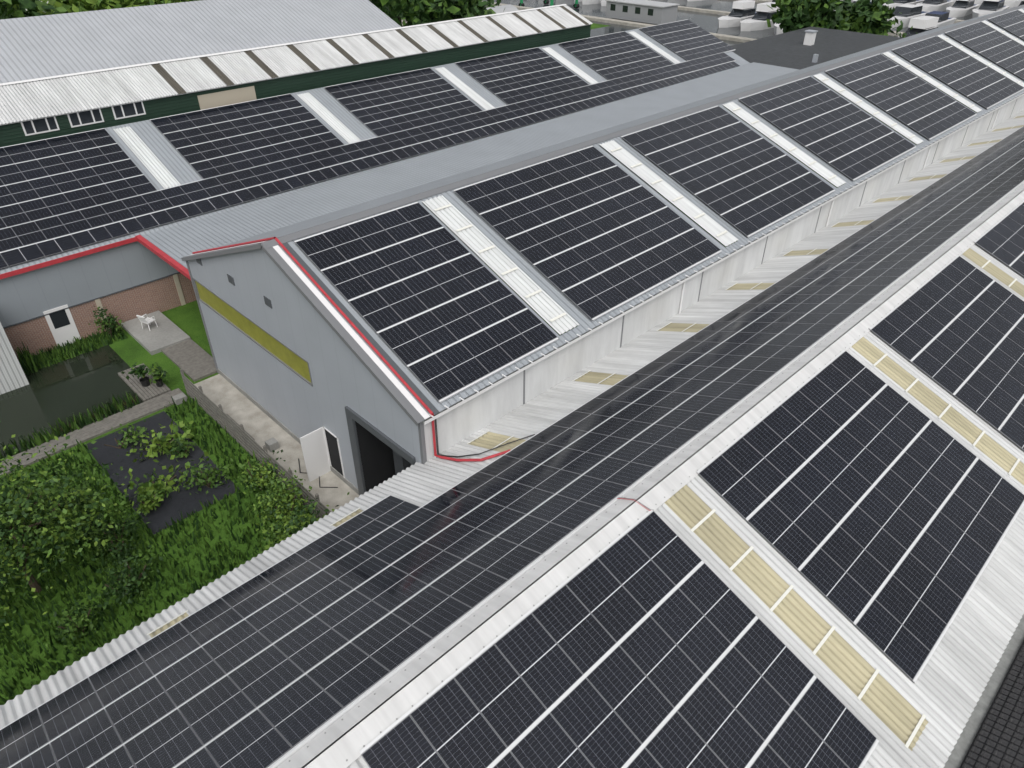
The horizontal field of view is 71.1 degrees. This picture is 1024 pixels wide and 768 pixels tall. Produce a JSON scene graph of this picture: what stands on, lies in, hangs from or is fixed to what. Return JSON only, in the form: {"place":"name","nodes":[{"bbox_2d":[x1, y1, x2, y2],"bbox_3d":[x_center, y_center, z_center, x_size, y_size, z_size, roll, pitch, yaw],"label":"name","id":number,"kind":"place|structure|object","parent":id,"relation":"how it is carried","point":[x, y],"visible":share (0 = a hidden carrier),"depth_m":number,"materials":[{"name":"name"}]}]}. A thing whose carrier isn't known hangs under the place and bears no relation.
{"place":"outdoors","nodes":[
{"label":"outdoors","id":0,"kind":"place"},
{"bbox_2d":[0,241,195,359],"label":"building walls","id":1,"kind":"structure","parent":0,"point":[47,307],"depth_m":36.72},
{"bbox_2d":[0,0,981,704],"bbox_3d":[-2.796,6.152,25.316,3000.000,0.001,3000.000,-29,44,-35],"label":"ground","id":2,"kind":"structure","parent":0,"point":[130,350],"depth_m":25.76,"materials":[{"name":"green plant"}]},
{"bbox_2d":[0,322,28,394],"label":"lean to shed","id":3,"kind":"object","parent":2,"relation":"on","point":[12,376],"visible":1,"depth_m":33.26,"materials":[{"name":"white metal"}]},
{"bbox_2d":[15,342,38,374],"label":"pond bank reeds","id":4,"kind":"object","parent":2,"relation":"on","point":[27,363],"visible":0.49,"depth_m":34.84,"materials":[{"name":"green plant"}]},
{"bbox_2d":[0,0,79,19],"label":"tree","id":5,"kind":"object","parent":2,"relation":"on","point":[7,11],"visible":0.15,"depth_m":64.81,"materials":[{"name":"green plant"}]},
{"bbox_2d":[43,479,99,520],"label":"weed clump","id":6,"kind":"object","parent":2,"relation":"on","point":[76,500],"visible":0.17,"depth_m":27.24,"materials":[{"name":"green plant"}]},
{"bbox_2d":[0,421,157,629],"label":"garden tree","id":7,"kind":"object","parent":2,"relation":"on","point":[14,539],"visible":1,"depth_m":22.75,"materials":[{"name":"green plant"}]},
{"bbox_2d":[32,323,127,368],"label":"reeds","id":8,"kind":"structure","parent":2,"relation":"on","point":[104,339],"depth_m":36.53,"materials":[{"name":"green plant"}]},
{"bbox_2d":[45,585,121,659],"bbox_3d":[-13.526,7.465,22.492,2.229,1.643,1.984,-29,44,-35],"label":"weed clump","id":9,"kind":"object","parent":2,"relation":"on","point":[64,618],"visible":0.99,"depth_m":22.36,"materials":[{"name":"green plant"}]},
{"bbox_2d":[72,511,117,542],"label":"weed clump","id":10,"kind":"object","parent":2,"relation":"on","point":[94,525],"visible":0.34,"depth_m":25.81,"materials":[{"name":"green plant"}]},
{"bbox_2d":[12,0,199,63],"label":"tree","id":11,"kind":"object","parent":2,"relation":"on","point":[89,5],"visible":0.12,"depth_m":69.79,"materials":[{"name":"green plant"}]},
{"bbox_2d":[89,306,124,336],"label":"bush","id":12,"kind":"object","parent":2,"relation":"on","point":[110,322],"visible":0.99,"depth_m":37.11,"materials":[{"name":"green plant"}]},
{"bbox_2d":[87,504,147,559],"bbox_3d":[-14.002,5.382,25.570,2.096,1.136,1.834,-29,44,-35],"label":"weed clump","id":13,"kind":"object","parent":2,"relation":"on","point":[112,533],"visible":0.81,"depth_m":25.53,"materials":[{"name":"green plant"}]},
{"bbox_2d":[89,562,157,615],"bbox_3d":[-12.635,6.690,23.542,1.672,1.271,2.310,-57,64,-50],"label":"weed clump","id":14,"kind":"object","parent":2,"relation":"on","point":[118,590],"visible":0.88,"depth_m":23.53,"materials":[{"name":"green plant"}]},
{"bbox_2d":[93,523,153,571],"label":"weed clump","id":15,"kind":"object","parent":2,"relation":"on","point":[122,549],"visible":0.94,"depth_m":25.10,"materials":[{"name":"green plant"}]},
{"bbox_2d":[104,420,152,448],"bbox_3d":[-16.083,2.300,30.346,1.919,1.404,1.725,-6,35,-8],"label":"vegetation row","id":16,"kind":"object","parent":2,"relation":"on","point":[124,443],"visible":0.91,"depth_m":30.26,"materials":[{"name":"green plant"}]},
{"bbox_2d":[95,545,164,605],"bbox_3d":[-12.666,6.341,24.021,1.711,1.193,2.318,15,37,20],"label":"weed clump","id":17,"kind":"object","parent":2,"relation":"on","point":[124,573],"visible":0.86,"depth_m":23.87,"materials":[{"name":"green plant"}]},
{"bbox_2d":[0,396,312,704],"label":"lawn tufts","id":18,"kind":"object","parent":2,"relation":"on","point":[48,598],"visible":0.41,"depth_m":24.90,"materials":[{"name":"green plant"}]},
{"bbox_2d":[126,420,196,465],"bbox_3d":[-14.590,2.477,30.145,2.678,1.966,2.809,0,35,-1],"label":"shrub","id":19,"kind":"object","parent":2,"relation":"on","point":[164,447],"visible":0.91,"depth_m":29.95,"materials":[{"name":"green plant"}]},
{"bbox_2d":[124,451,207,512],"bbox_3d":[-13.603,3.841,28.218,3.567,1.837,2.165,-29,44,-35],"label":"pumpkin","id":20,"kind":"object","parent":2,"relation":"on","point":[148,486],"visible":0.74,"depth_m":27.85,"materials":[{"name":"green plant"}]},
{"bbox_2d":[0,310,358,534],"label":"garden surfaces","id":21,"kind":"object","parent":2,"relation":"on","point":[63,390],"visible":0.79,"depth_m":31.98,"materials":[{"name":"grey concrete"}]},
{"bbox_2d":[0,391,139,460],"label":"pond edge reeds","id":22,"kind":"object","parent":21,"relation":"on","point":[81,421],"visible":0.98,"depth_m":31.14,"materials":[{"name":"green plant"}]},
{"bbox_2d":[121,361,170,386],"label":"potted plants","id":23,"kind":"object","parent":21,"relation":"on","point":[159,375],"visible":1,"depth_m":33.37,"materials":[{"name":"green plant"}]},
{"bbox_2d":[136,314,157,329],"bbox_3d":[-19.235,-3.321,37.791,0.604,0.882,0.629,15,38,21],"label":"plastic chair","id":24,"kind":"object","parent":21,"relation":"on","point":[147,320],"visible":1,"depth_m":37.68,"materials":[{"name":"white plastic"}]},
{"bbox_2d":[136,483,172,518],"bbox_3d":[-13.522,4.378,27.109,1.280,0.886,1.260,-8,35,-11],"label":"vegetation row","id":25,"kind":"object","parent":21,"relation":"on","point":[146,506],"visible":0.98,"depth_m":26.95,"materials":[{"name":"green plant"}]},
{"bbox_2d":[169,434,194,457],"bbox_3d":[-13.624,2.664,29.584,0.719,0.877,1.090,16,38,21],"label":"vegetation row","id":26,"kind":"object","parent":21,"relation":"on","point":[180,452],"visible":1,"depth_m":29.48,"materials":[{"name":"green plant"}]},
{"bbox_2d":[171,455,242,494],"bbox_3d":[-11.757,3.496,28.082,2.355,1.640,1.772,-3,35,-4],"label":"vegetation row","id":27,"kind":"object","parent":2,"relation":"on","point":[211,480],"visible":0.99,"depth_m":27.99,"materials":[{"name":"green plant"}]},
{"bbox_2d":[180,369,330,518],"bbox_3d":[-9.629,1.994,27.881,1.370,3.927,15.337,-29,44,-35],"label":"grass border","id":28,"kind":"object","parent":2,"relation":"on","point":[245,440],"visible":0.58,"depth_m":29.60,"materials":[{"name":"plant"}]},
{"bbox_2d":[228,449,285,500],"bbox_3d":[-9.656,3.472,27.675,2.265,1.746,1.943,10,36,14],"label":"bush","id":29,"kind":"object","parent":2,"relation":"on","point":[257,475],"visible":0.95,"depth_m":27.56,"materials":[{"name":"green plant"}]},
{"bbox_2d":[236,463,320,543],"bbox_3d":[-8.367,4.297,25.739,2.753,2.591,3.030,-29,44,-35],"label":"bush","id":30,"kind":"object","parent":2,"relation":"on","point":[281,497],"visible":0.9,"depth_m":25.90,"materials":[{"name":"green plant"}]},
{"bbox_2d":[0,24,591,146],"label":"building wall","id":31,"kind":"structure","parent":2,"relation":"on","point":[30,130],"depth_m":48.02,"materials":[{"name":"metal"}]},
{"bbox_2d":[0,0,592,124],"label":"roof","id":32,"kind":"structure","parent":31,"relation":"on","point":[56,64],"depth_m":48.63,"materials":[{"name":"white metal"}]},
{"bbox_2d":[255,491,349,552],"bbox_3d":[-7.004,5.127,24.038,3.196,3.294,3.570,-5,35,-7],"label":"bush","id":33,"kind":"object","parent":2,"relation":"on","point":[280,536],"visible":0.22,"depth_m":24.08,"materials":[{"name":"green plant"}]},
{"bbox_2d":[0,28,748,279],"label":"building roof","id":34,"kind":"structure","parent":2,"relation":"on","point":[156,157],"depth_m":43.01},
{"bbox_2d":[0,19,739,268],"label":"solar panels","id":35,"kind":"object","parent":34,"relation":"on","point":[87,187],"visible":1,"depth_m":45.59,"materials":[{"name":"black glass"}]},
{"bbox_2d":[145,62,798,264],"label":"canopy roof between sheds","id":36,"kind":"object","parent":34,"relation":"attached to","point":[179,242],"visible":0.5,"depth_m":46.23,"materials":[{"name":"grey metal"}]},
{"bbox_2d":[369,0,406,21],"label":"tree","id":37,"kind":"object","parent":2,"relation":"on","point":[378,4],"visible":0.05,"depth_m":90.44,"materials":[{"name":"green plant"}]},
{"bbox_2d":[380,0,504,26],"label":"tree","id":38,"kind":"object","parent":2,"relation":"on","point":[415,12],"visible":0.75,"depth_m":84.36,"materials":[{"name":"green plant"}]},
{"bbox_2d":[486,4,518,13],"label":"storage tent","id":39,"kind":"object","parent":2,"relation":"on","point":[507,8],"visible":0.16,"depth_m":107.90,"materials":[{"name":"grey fabric"}]},
{"bbox_2d":[186,10,1023,495],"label":"building walls","id":40,"kind":"structure","parent":2,"relation":"on","point":[290,362],"depth_m":27.72,"materials":[{"name":"grey metal"}]},
{"bbox_2d":[181,237,650,510],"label":"building rake trim and conduits","id":41,"kind":"structure","parent":40,"relation":"attached to","point":[356,349],"depth_m":23.20,"materials":[{"name":"white metal"}]},
{"bbox_2d":[194,5,1023,423],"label":"building roof","id":42,"kind":"structure","parent":40,"relation":"on","point":[550,303],"depth_m":33.06,"materials":[{"name":"grey metal"}]},
{"bbox_2d":[294,10,1023,403],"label":"solar panels","id":43,"kind":"object","parent":42,"relation":"on","point":[590,232],"visible":1,"depth_m":30.83,"materials":[{"name":"black glass"}]},
{"bbox_2d":[422,92,1023,424],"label":"gutter","id":44,"kind":"object","parent":42,"relation":"attached to","point":[497,382],"visible":1,"depth_m":28.88,"materials":[{"name":"grey metal"}]},
{"bbox_2d":[766,0,849,32],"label":"tree","id":45,"kind":"object","parent":2,"relation":"on","point":[791,15],"visible":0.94,"depth_m":96.67,"materials":[{"name":"green plant"}]},
{"bbox_2d":[731,27,901,69],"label":"flat roof building with chimney","id":46,"kind":"structure","parent":2,"relation":"on","point":[800,49],"depth_m":83.55,"materials":[{"name":"grey"}]},
{"bbox_2d":[829,0,902,34],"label":"tree","id":47,"kind":"object","parent":2,"relation":"on","point":[863,15],"visible":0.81,"depth_m":95.87,"materials":[{"name":"green plant"}]},
{"bbox_2d":[854,20,917,37],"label":"hedge","id":48,"kind":"object","parent":2,"relation":"on","point":[889,29],"visible":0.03,"depth_m":91.33,"materials":[{"name":"green plant"}]},
{"bbox_2d":[0,110,1023,767],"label":"building roof sheets","id":49,"kind":"object","parent":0,"point":[882,696],"visible":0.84,"depth_m":17.68,"materials":[{"name":"white metal"}]},
{"bbox_2d":[0,126,1023,767],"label":"solar panels","id":50,"kind":"object","parent":49,"relation":"on","point":[876,510],"visible":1,"depth_m":17.02,"materials":[{"name":"black glass"}]},
{"bbox_2d":[302,190,1023,767],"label":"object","id":51,"kind":"structure","parent":49,"relation":"on","point":[606,524],"depth_m":20.46,"materials":[{"name":"white metal"}]},
{"bbox_2d":[518,0,578,7],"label":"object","id":52,"kind":"object","parent":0,"point":[575,5],"visible":0.67,"depth_m":138.57,"materials":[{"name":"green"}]},
{"bbox_2d":[401,0,971,45],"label":"marina water","id":53,"kind":"structure","parent":0,"point":[703,14],"depth_m":129.18,"materials":[{"name":"grey liquid"}]},
{"bbox_2d":[605,0,679,24],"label":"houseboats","id":54,"kind":"object","parent":53,"relation":"on","point":[652,12],"visible":0.98,"depth_m":123.04,"materials":[{"name":"grey"}]},
{"bbox_2d":[574,0,1023,37],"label":"moored motor yachts","id":55,"kind":"object","parent":53,"relation":"on","point":[920,16],"visible":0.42,"depth_m":121.07,"materials":[{"name":"white"}]},
{"bbox_2d":[943,614,1023,767],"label":"roof edge","id":56,"kind":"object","parent":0,"point":[992,735],"depth_m":16.05,"materials":[{"name":"tile"}]}
]}

